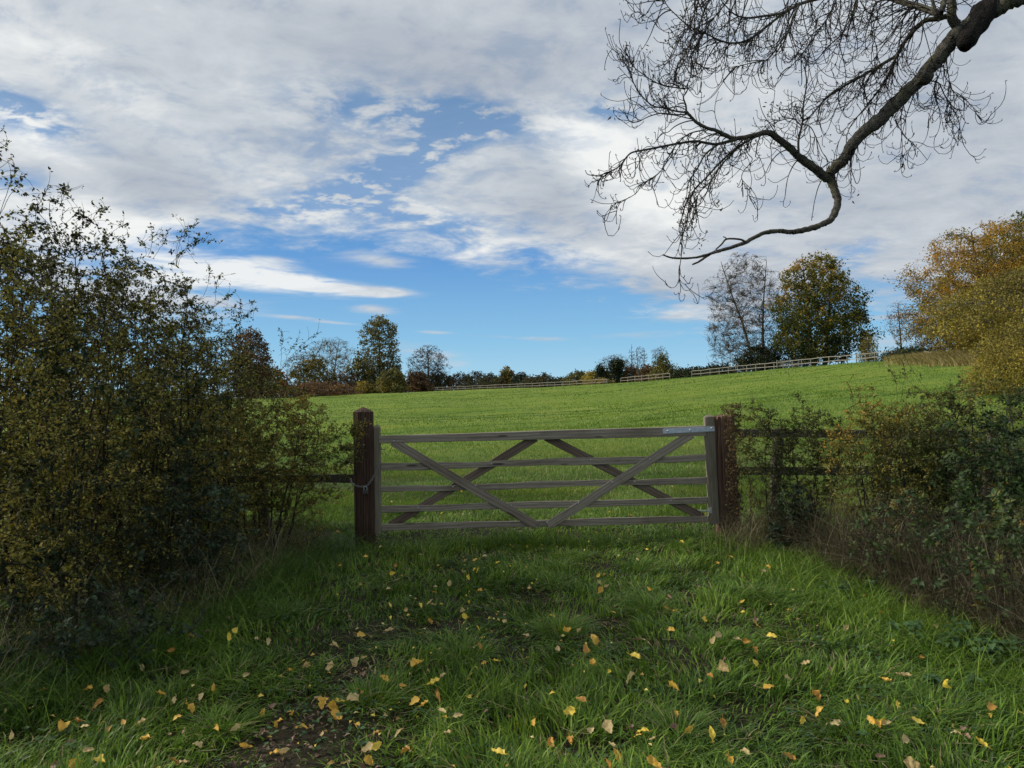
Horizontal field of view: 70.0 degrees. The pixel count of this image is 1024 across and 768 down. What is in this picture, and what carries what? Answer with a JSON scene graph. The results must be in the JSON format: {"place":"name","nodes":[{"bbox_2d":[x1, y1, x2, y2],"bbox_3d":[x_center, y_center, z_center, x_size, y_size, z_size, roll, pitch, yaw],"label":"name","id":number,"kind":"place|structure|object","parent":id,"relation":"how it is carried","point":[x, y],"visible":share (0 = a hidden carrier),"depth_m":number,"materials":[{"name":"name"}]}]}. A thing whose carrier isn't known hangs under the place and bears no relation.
{"place":"outdoors","nodes":[
{"label":"outdoors","id":0,"kind":"place"},
{"bbox_2d":[0,523,398,735],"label":"long grass","id":1,"kind":"structure","parent":0,"point":[272,582],"depth_m":4.80,"materials":[{"name":"green plant"}]},
{"bbox_2d":[0,361,1023,767],"bbox_3d":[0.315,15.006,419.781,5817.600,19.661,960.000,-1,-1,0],"label":"ground","id":2,"kind":"structure","parent":0,"point":[290,731],"depth_m":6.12,"materials":[{"name":"green plant"}]},
{"bbox_2d":[20,671,58,697],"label":"weed","id":3,"kind":"object","parent":2,"relation":"on","point":[42,683],"visible":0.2,"depth_m":3.96,"materials":[{"name":"green plant"}]},
{"bbox_2d":[0,238,125,559],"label":"hedge shrub","id":4,"kind":"object","parent":2,"relation":"on","point":[18,306],"visible":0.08,"depth_m":6.76,"materials":[{"name":"green plant"}]},
{"bbox_2d":[0,125,142,633],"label":"hedge shrub","id":5,"kind":"object","parent":2,"relation":"on","point":[5,250],"visible":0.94,"depth_m":4.56,"materials":[{"name":"green plant"}]},
{"bbox_2d":[0,313,176,634],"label":"bush","id":6,"kind":"object","parent":2,"relation":"on","point":[52,557],"visible":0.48,"depth_m":4.96,"materials":[{"name":"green plant"}]},
{"bbox_2d":[0,279,202,537],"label":"hedge shrub","id":7,"kind":"object","parent":2,"relation":"on","point":[147,414],"visible":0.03,"depth_m":8.03,"materials":[{"name":"green plant"}]},
{"bbox_2d":[0,183,203,625],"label":"hedge shrub","id":8,"kind":"object","parent":2,"relation":"on","point":[116,341],"visible":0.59,"depth_m":5.30,"materials":[{"name":"green plant"}]},
{"bbox_2d":[0,579,205,684],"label":"bramble","id":9,"kind":"object","parent":2,"relation":"on","point":[95,641],"visible":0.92,"depth_m":4.27,"materials":[{"name":"green plant"}]},
{"bbox_2d":[8,214,250,592],"bbox_3d":[-3.210,0.149,6.256,1.881,3.260,1.704,-1,-1,0],"label":"hedge shrub","id":10,"kind":"object","parent":2,"relation":"on","point":[171,331],"visible":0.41,"depth_m":6.15,"materials":[{"name":"green plant"}]},
{"bbox_2d":[108,364,254,596],"bbox_3d":[-2.724,0.811,6.056,1.077,1.964,1.013,-2,-1,34],"label":"bush","id":11,"kind":"object","parent":2,"relation":"on","point":[175,471],"visible":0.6,"depth_m":5.97,"materials":[{"name":"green plant"}]},
{"bbox_2d":[0,495,377,714],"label":"dry grass","id":12,"kind":"structure","parent":2,"relation":"on","point":[249,550],"depth_m":5.28,"materials":[{"name":"plant"}]},
{"bbox_2d":[125,463,260,611],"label":"bramble","id":13,"kind":"object","parent":2,"relation":"on","point":[192,558],"visible":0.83,"depth_m":5.49,"materials":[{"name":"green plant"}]},
{"bbox_2d":[122,335,271,528],"bbox_3d":[-3.860,0.589,8.913,1.903,2.415,1.644,-1,-1,0],"label":"hedge shrub","id":14,"kind":"object","parent":2,"relation":"on","point":[222,388],"visible":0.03,"depth_m":8.80,"materials":[{"name":"green plant"}]},
{"bbox_2d":[114,262,285,566],"bbox_3d":[-3.056,0.329,7.062,1.663,3.027,1.550,-1,-1,0],"label":"hedge shrub","id":15,"kind":"object","parent":2,"relation":"on","point":[237,360],"visible":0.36,"depth_m":7.05,"materials":[{"name":"green plant"}]},
{"bbox_2d":[144,469,353,540],"bbox_3d":[-2.944,1.411,8.280,2.438,0.937,0.133,-1,-1,2],"label":"post and rail fence","id":16,"kind":"object","parent":2,"relation":"on","point":[333,478],"visible":0.09,"depth_m":8.23,"materials":[{"name":"brown wood"}]},
{"bbox_2d":[223,325,277,399],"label":"broadleaf tree","id":17,"kind":"object","parent":2,"relation":"on","point":[260,357],"visible":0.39,"depth_m":149.24,"materials":[{"name":"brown plant"}]},
{"bbox_2d":[182,319,338,551],"bbox_3d":[-2.638,0.583,7.761,1.622,2.530,1.234,-1,-1,0],"label":"thorn shrub","id":18,"kind":"object","parent":2,"relation":"on","point":[302,399],"visible":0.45,"depth_m":7.66,"materials":[{"name":"green plant"}]},
{"bbox_2d":[244,365,298,398],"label":"hedgerow bush","id":19,"kind":"object","parent":2,"relation":"on","point":[287,383],"visible":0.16,"depth_m":169.66,"materials":[{"name":"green plant"}]},
{"bbox_2d":[228,401,371,560],"bbox_3d":[-2.185,1.023,7.446,1.401,1.690,1.107,-1,-1,0],"label":"thorn shrub","id":20,"kind":"object","parent":2,"relation":"on","point":[354,431],"visible":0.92,"depth_m":7.43,"materials":[{"name":"green plant"}]},
{"bbox_2d":[281,351,323,381],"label":"bare tree","id":21,"kind":"object","parent":2,"relation":"on","point":[293,363],"visible":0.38,"depth_m":209.23,"materials":[{"name":"brown plant"}]},
{"bbox_2d":[283,357,343,395],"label":"hedgerow bush","id":22,"kind":"object","parent":2,"relation":"on","point":[315,364],"visible":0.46,"depth_m":189.24,"materials":[{"name":"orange plant"}]},
{"bbox_2d":[269,380,365,396],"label":"hedgerow bush","id":23,"kind":"object","parent":2,"relation":"on","point":[332,389],"visible":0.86,"depth_m":168.51,"materials":[{"name":"brown plant"}]},
{"bbox_2d":[304,337,358,379],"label":"bare tree","id":24,"kind":"object","parent":2,"relation":"on","point":[343,358],"visible":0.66,"depth_m":204.76,"materials":[{"name":"grey plant"}]},
{"bbox_2d":[322,368,360,395],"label":"hedgerow bush","id":25,"kind":"object","parent":2,"relation":"on","point":[345,377],"visible":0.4,"depth_m":194.23,"materials":[{"name":"green plant"}]},
{"bbox_2d":[341,356,377,393],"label":"hedgerow bush","id":26,"kind":"object","parent":2,"relation":"on","point":[363,374],"visible":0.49,"depth_m":197.40,"materials":[{"name":"green plant"}]},
{"bbox_2d":[354,380,373,393],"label":"hedgerow bush","id":27,"kind":"object","parent":2,"relation":"on","point":[366,386],"visible":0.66,"depth_m":186.10,"materials":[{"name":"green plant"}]},
{"bbox_2d":[353,407,375,549],"bbox_3d":[-1.638,1.082,8.109,0.228,1.652,0.244,-1,-1,-14],"label":"gate post","id":28,"kind":"object","parent":2,"relation":"on","point":[364,511],"visible":0.79,"depth_m":8.00,"materials":[{"name":"brown wood"}]},
{"bbox_2d":[373,414,719,533],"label":"field gate","id":29,"kind":"structure","parent":28,"relation":"attached to","point":[686,434],"depth_m":8.06,"materials":[{"name":"grey wood"}]},
{"bbox_2d":[354,314,405,387],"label":"lime tree","id":30,"kind":"object","parent":2,"relation":"on","point":[379,365],"visible":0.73,"depth_m":203.68,"materials":[{"name":"green plant"}]},
{"bbox_2d":[373,367,411,392],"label":"hedgerow bush","id":31,"kind":"object","parent":2,"relation":"on","point":[395,382],"visible":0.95,"depth_m":182.52,"materials":[{"name":"green plant"}]},
{"bbox_2d":[403,369,433,392],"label":"hedgerow bush","id":32,"kind":"object","parent":2,"relation":"on","point":[418,381],"visible":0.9,"depth_m":190.21,"materials":[{"name":"brown plant"}]},
{"bbox_2d":[406,345,452,390],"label":"bare tree","id":33,"kind":"object","parent":2,"relation":"on","point":[426,362],"visible":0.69,"depth_m":199.48,"materials":[{"name":"brown plant"}]},
{"bbox_2d":[427,370,456,390],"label":"hedgerow bush","id":34,"kind":"object","parent":2,"relation":"on","point":[443,382],"visible":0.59,"depth_m":198.13,"materials":[{"name":"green plant"}]},
{"bbox_2d":[445,371,472,390],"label":"hedgerow bush","id":35,"kind":"object","parent":2,"relation":"on","point":[453,376],"visible":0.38,"depth_m":199.90,"materials":[{"name":"green plant"}]},
{"bbox_2d":[34,361,884,414],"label":"grass","id":36,"kind":"structure","parent":2,"relation":"on","point":[578,387],"depth_m":88.89,"materials":[{"name":"green plant"}]},
{"bbox_2d":[458,371,486,389],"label":"hedgerow bush","id":37,"kind":"object","parent":2,"relation":"on","point":[474,383],"visible":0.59,"depth_m":194.96,"materials":[{"name":"green plant"}]},
{"bbox_2d":[476,371,496,388],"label":"hedgerow bush","id":38,"kind":"object","parent":2,"relation":"on","point":[488,377],"visible":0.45,"depth_m":188.75,"materials":[{"name":"green plant"}]},
{"bbox_2d":[486,374,512,388],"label":"hedgerow bush","id":39,"kind":"object","parent":2,"relation":"on","point":[495,383],"visible":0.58,"depth_m":184.55,"materials":[{"name":"green plant"}]},
{"bbox_2d":[499,365,514,385],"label":"tree","id":40,"kind":"object","parent":2,"relation":"on","point":[507,373],"visible":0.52,"depth_m":185.71,"materials":[{"name":"green plant"}]},
{"bbox_2d":[0,527,1023,767],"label":"dead straw","id":41,"kind":"object","parent":2,"relation":"on","point":[268,705],"visible":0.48,"depth_m":3.89,"materials":[{"name":"plant"}]},
{"bbox_2d":[1,361,1023,450],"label":"grass","id":42,"kind":"structure","parent":2,"relation":"on","point":[577,426],"depth_m":36.59,"materials":[{"name":"green plant"}]},
{"bbox_2d":[172,615,852,767],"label":"leaf litter","id":43,"kind":"object","parent":2,"relation":"on","point":[234,763],"visible":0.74,"depth_m":3.50,"materials":[{"name":"brown plant"}]},
{"bbox_2d":[11,528,1023,767],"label":"weeds","id":44,"kind":"object","parent":2,"relation":"on","point":[811,736],"visible":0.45,"depth_m":3.69,"materials":[{"name":"green plant"}]},
{"bbox_2d":[507,372,527,387],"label":"hedgerow bush","id":45,"kind":"object","parent":2,"relation":"on","point":[519,376],"visible":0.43,"depth_m":177.26,"materials":[{"name":"green plant"}]},
{"bbox_2d":[29,527,1010,767],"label":"leaf litter","id":46,"kind":"object","parent":2,"relation":"on","point":[468,696],"visible":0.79,"depth_m":4.15,"materials":[{"name":"yellow plant"}]},
{"bbox_2d":[434,379,606,390],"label":"fence","id":47,"kind":"object","parent":2,"relation":"on","point":[539,385],"visible":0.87,"depth_m":155.87,"materials":[{"name":"brown wood"}]},
{"bbox_2d":[517,373,539,387],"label":"hedgerow bush","id":48,"kind":"object","parent":2,"relation":"on","point":[526,380],"visible":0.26,"depth_m":172.41,"materials":[{"name":"green plant"}]},
{"bbox_2d":[371,519,712,551],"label":"long grass","id":49,"kind":"structure","parent":2,"relation":"on","point":[543,539],"depth_m":7.95,"materials":[{"name":"green plant"}]},
{"bbox_2d":[529,372,554,387],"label":"hedgerow bush","id":50,"kind":"object","parent":2,"relation":"on","point":[541,381],"visible":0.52,"depth_m":168.15,"materials":[{"name":"green plant"}]},
{"bbox_2d":[544,376,563,386],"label":"hedgerow bush","id":51,"kind":"object","parent":2,"relation":"on","point":[556,380],"visible":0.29,"depth_m":162.64,"materials":[{"name":"green plant"}]},
{"bbox_2d":[560,369,585,385],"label":"hedgerow bush","id":52,"kind":"object","parent":2,"relation":"on","point":[576,376],"visible":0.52,"depth_m":157.93,"materials":[{"name":"green plant"}]},
{"bbox_2d":[580,369,595,384],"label":"hedgerow bush","id":53,"kind":"object","parent":2,"relation":"on","point":[589,375],"visible":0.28,"depth_m":154.29,"materials":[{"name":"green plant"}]},
{"bbox_2d":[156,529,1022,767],"bbox_3d":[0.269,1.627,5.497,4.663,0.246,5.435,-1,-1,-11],"label":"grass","id":54,"kind":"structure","parent":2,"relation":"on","point":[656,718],"depth_m":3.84,"materials":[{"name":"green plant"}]},
{"bbox_2d":[592,363,606,380],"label":"ivy stump","id":55,"kind":"object","parent":2,"relation":"on","point":[599,371],"visible":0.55,"depth_m":149.66,"materials":[{"name":"green plant"}]},
{"bbox_2d":[586,377,615,384],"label":"hedgerow bush","id":56,"kind":"object","parent":2,"relation":"on","point":[592,381],"visible":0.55,"depth_m":140.42,"materials":[{"name":"green plant"}]},
{"bbox_2d":[602,716,612,733],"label":"fallen leaf","id":57,"kind":"object","parent":2,"relation":"on","point":[607,725],"visible":1,"depth_m":3.36,"materials":[{"name":"beige plant"}]},
{"bbox_2d":[607,357,625,382],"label":"ivy stump","id":58,"kind":"object","parent":2,"relation":"on","point":[616,367],"visible":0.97,"depth_m":142.49,"materials":[{"name":"green plant"}]},
{"bbox_2d":[621,365,639,382],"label":"hedgerow bush","id":59,"kind":"object","parent":2,"relation":"on","point":[626,374],"visible":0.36,"depth_m":143.43,"materials":[{"name":"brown plant"}]},
{"bbox_2d":[626,345,636,381],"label":"bare tree","id":60,"kind":"object","parent":2,"relation":"on","point":[631,373],"visible":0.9,"depth_m":141.69,"materials":[{"name":"grey plant"}]},
{"bbox_2d":[634,346,646,381],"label":"bare tree","id":61,"kind":"object","parent":2,"relation":"on","point":[643,360],"visible":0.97,"depth_m":138.11,"materials":[{"name":"grey plant"}]},
{"bbox_2d":[631,363,653,381],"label":"hedgerow bush","id":62,"kind":"object","parent":2,"relation":"on","point":[647,370],"visible":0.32,"depth_m":139.34,"materials":[{"name":"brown plant"}]},
{"bbox_2d":[643,753,661,767],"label":"fallen leaf","id":63,"kind":"object","parent":2,"relation":"on","point":[651,759],"visible":1,"depth_m":2.99,"materials":[{"name":"yellow plant"}]},
{"bbox_2d":[643,352,678,380],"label":"hedgerow bush","id":64,"kind":"object","parent":2,"relation":"on","point":[663,367],"visible":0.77,"depth_m":127.93,"materials":[{"name":"green plant"}]},
{"bbox_2d":[669,367,685,378],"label":"hedgerow bush","id":65,"kind":"object","parent":2,"relation":"on","point":[673,374],"visible":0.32,"depth_m":125.63,"materials":[{"name":"green plant"}]},
{"bbox_2d":[677,364,705,377],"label":"hedgerow bush","id":66,"kind":"object","parent":2,"relation":"on","point":[682,374],"visible":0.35,"depth_m":122.59,"materials":[{"name":"green plant"}]},
{"bbox_2d":[698,361,735,375],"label":"hedgerow bush","id":67,"kind":"object","parent":2,"relation":"on","point":[711,369],"visible":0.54,"depth_m":117.79,"materials":[{"name":"green plant"}]},
{"bbox_2d":[714,414,739,537],"bbox_3d":[2.384,1.019,8.170,0.257,1.374,0.244,-2,-1,8],"label":"gate post","id":68,"kind":"object","parent":2,"relation":"on","point":[721,449],"visible":0.45,"depth_m":8.08,"materials":[{"name":"brown wood"}]},
{"bbox_2d":[701,252,791,367],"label":"bare tree","id":69,"kind":"object","parent":2,"relation":"on","point":[760,317],"visible":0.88,"depth_m":111.40,"materials":[{"name":"brown plant"}]},
{"bbox_2d":[681,500,817,560],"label":"dry grass","id":70,"kind":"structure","parent":2,"relation":"on","point":[743,535],"depth_m":7.41,"materials":[{"name":"plant"}]},
{"bbox_2d":[730,343,790,372],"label":"hedgerow bush","id":71,"kind":"object","parent":2,"relation":"on","point":[773,357],"visible":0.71,"depth_m":108.28,"materials":[{"name":"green plant"}]},
{"bbox_2d":[726,386,800,539],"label":"thorn shrub","id":72,"kind":"object","parent":2,"relation":"on","point":[767,431],"visible":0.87,"depth_m":7.50,"materials":[{"name":"green plant"}]},
{"bbox_2d":[691,351,889,375],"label":"fence","id":73,"kind":"object","parent":2,"relation":"on","point":[792,364],"visible":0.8,"depth_m":94.80,"materials":[{"name":"brown wood"}]},
{"bbox_2d":[584,0,1023,303],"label":"ash tree","id":74,"kind":"object","parent":2,"relation":"on","point":[968,31],"visible":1,"depth_m":6.57,"materials":[{"name":"brown plant"}]},
{"bbox_2d":[788,351,822,367],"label":"hedgerow bush","id":75,"kind":"object","parent":2,"relation":"on","point":[807,364],"visible":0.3,"depth_m":106.39,"materials":[{"name":"green plant"}]},
{"bbox_2d":[764,391,854,539],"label":"thorn shrub","id":76,"kind":"object","parent":2,"relation":"on","point":[815,444],"visible":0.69,"depth_m":7.40,"materials":[{"name":"green plant"}]},
{"bbox_2d":[758,249,884,365],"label":"lime tree","id":77,"kind":"object","parent":2,"relation":"on","point":[836,343],"visible":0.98,"depth_m":103.91,"materials":[{"name":"green plant"}]},
{"bbox_2d":[681,470,1023,690],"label":"dead stems","id":78,"kind":"object","parent":2,"relation":"on","point":[839,537],"visible":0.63,"depth_m":5.33,"materials":[{"name":"plant"}]},
{"bbox_2d":[819,579,907,599],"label":"nettle","id":79,"kind":"object","parent":2,"relation":"on","point":[846,587],"visible":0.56,"depth_m":5.52,"materials":[{"name":"green plant"}]},
{"bbox_2d":[736,428,998,523],"bbox_3d":[4.009,1.136,8.313,3.095,1.324,0.153,-1,-1,-1],"label":"post and rail fence","id":80,"kind":"object","parent":2,"relation":"on","point":[754,431],"visible":0.14,"depth_m":8.27,"materials":[{"name":"brown wood"}]},
{"bbox_2d":[855,330,880,361],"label":"tree","id":81,"kind":"object","parent":2,"relation":"on","point":[869,342],"visible":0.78,"depth_m":89.73,"materials":[{"name":"green plant"}]},
{"bbox_2d":[814,372,957,550],"bbox_3d":[3.437,0.804,6.702,1.127,1.835,1.113,-1,-1,0],"label":"thorn shrub","id":82,"kind":"object","parent":2,"relation":"on","point":[854,456],"visible":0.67,"depth_m":6.62,"materials":[{"name":"green plant"}]},
{"bbox_2d":[885,300,911,346],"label":"bare tree","id":83,"kind":"object","parent":2,"relation":"on","point":[899,319],"visible":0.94,"depth_m":80.09,"materials":[{"name":"grey plant"}]},
{"bbox_2d":[834,493,974,580],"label":"bramble","id":84,"kind":"object","parent":2,"relation":"on","point":[903,506],"visible":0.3,"depth_m":6.08,"materials":[{"name":"green plant"}]},
{"bbox_2d":[873,343,936,360],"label":"bramble mound","id":85,"kind":"object","parent":2,"relation":"on","point":[895,351],"visible":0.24,"depth_m":77.62,"materials":[{"name":"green plant"}]},
{"bbox_2d":[899,756,920,767],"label":"fallen leaf","id":86,"kind":"object","parent":2,"relation":"on","point":[909,761],"visible":1,"depth_m":2.92,"materials":[{"name":"beige plant"}]},
{"bbox_2d":[823,484,998,599],"bbox_3d":[3.010,1.228,5.582,1.045,0.966,1.031,0,-2,-41],"label":"bramble","id":87,"kind":"object","parent":2,"relation":"on","point":[890,511],"visible":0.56,"depth_m":5.59,"materials":[{"name":"green plant"}]},
{"bbox_2d":[885,619,976,649],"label":"nettle","id":88,"kind":"object","parent":2,"relation":"on","point":[912,624],"visible":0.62,"depth_m":4.48,"materials":[{"name":"green plant"}]},
{"bbox_2d":[860,366,1023,561],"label":"hedge shrub","id":89,"kind":"object","parent":2,"relation":"on","point":[971,397],"visible":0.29,"depth_m":6.75,"materials":[{"name":"green plant"}]},
{"bbox_2d":[862,340,1023,553],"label":"thorn shrub","id":90,"kind":"object","parent":2,"relation":"on","point":[962,412],"visible":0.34,"depth_m":6.73,"materials":[{"name":"green plant"}]},
{"bbox_2d":[881,214,1023,350],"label":"beech tree","id":91,"kind":"object","parent":2,"relation":"on","point":[972,262],"visible":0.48,"depth_m":75.34,"materials":[{"name":"orange plant"}]},
{"bbox_2d":[921,673,984,692],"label":"nettle","id":92,"kind":"object","parent":2,"relation":"on","point":[935,679],"visible":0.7,"depth_m":3.81,"materials":[{"name":"green plant"}]},
{"bbox_2d":[910,488,1023,633],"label":"bramble","id":93,"kind":"object","parent":2,"relation":"on","point":[1019,516],"visible":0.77,"depth_m":4.67,"materials":[{"name":"green plant"}]},
{"bbox_2d":[911,261,1023,353],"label":"birch tree","id":94,"kind":"object","parent":2,"relation":"on","point":[983,315],"visible":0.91,"depth_m":51.46,"materials":[{"name":"yellow plant"}]},
{"bbox_2d":[935,617,1006,665],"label":"nettle","id":95,"kind":"object","parent":2,"relation":"on","point":[992,645],"visible":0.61,"depth_m":4.25,"materials":[{"name":"green plant"}]},
{"bbox_2d":[927,388,1023,595],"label":"bramble","id":96,"kind":"object","parent":2,"relation":"on","point":[1016,471],"visible":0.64,"depth_m":5.63,"materials":[{"name":"green plant"}]},
{"bbox_2d":[940,632,1023,668],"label":"nettle","id":97,"kind":"object","parent":2,"relation":"on","point":[1003,642],"visible":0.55,"depth_m":4.19,"materials":[{"name":"green plant"}]},
{"bbox_2d":[955,317,1023,396],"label":"birch tree","id":98,"kind":"object","parent":2,"relation":"on","point":[992,363],"visible":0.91,"depth_m":26.85,"materials":[{"name":"yellow plant"}]},
{"bbox_2d":[963,210,1023,292],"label":"beech tree","id":99,"kind":"object","parent":2,"relation":"on","point":[1018,218],"visible":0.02,"depth_m":92.63,"materials":[{"name":"orange plant"}]},
{"bbox_2d":[0,398,1023,523],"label":"grass","id":100,"kind":"structure","parent":0,"point":[580,490],"depth_m":13.93,"materials":[{"name":"green plant"}]},
{"bbox_2d":[0,0,1023,400],"label":"sky","id":101,"kind":"structure","parent":0,"point":[421,165],"materials":[{"name":"blue"}]},
{"bbox_2d":[666,523,1023,714],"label":"long grass","id":102,"kind":"structure","parent":0,"point":[880,602],"depth_m":5.04,"materials":[{"name":"green plant"}]},
{"bbox_2d":[878,349,1021,366],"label":"dry grass","id":103,"kind":"structure","parent":0,"point":[946,358],"depth_m":53.16,"materials":[{"name":"plant"}]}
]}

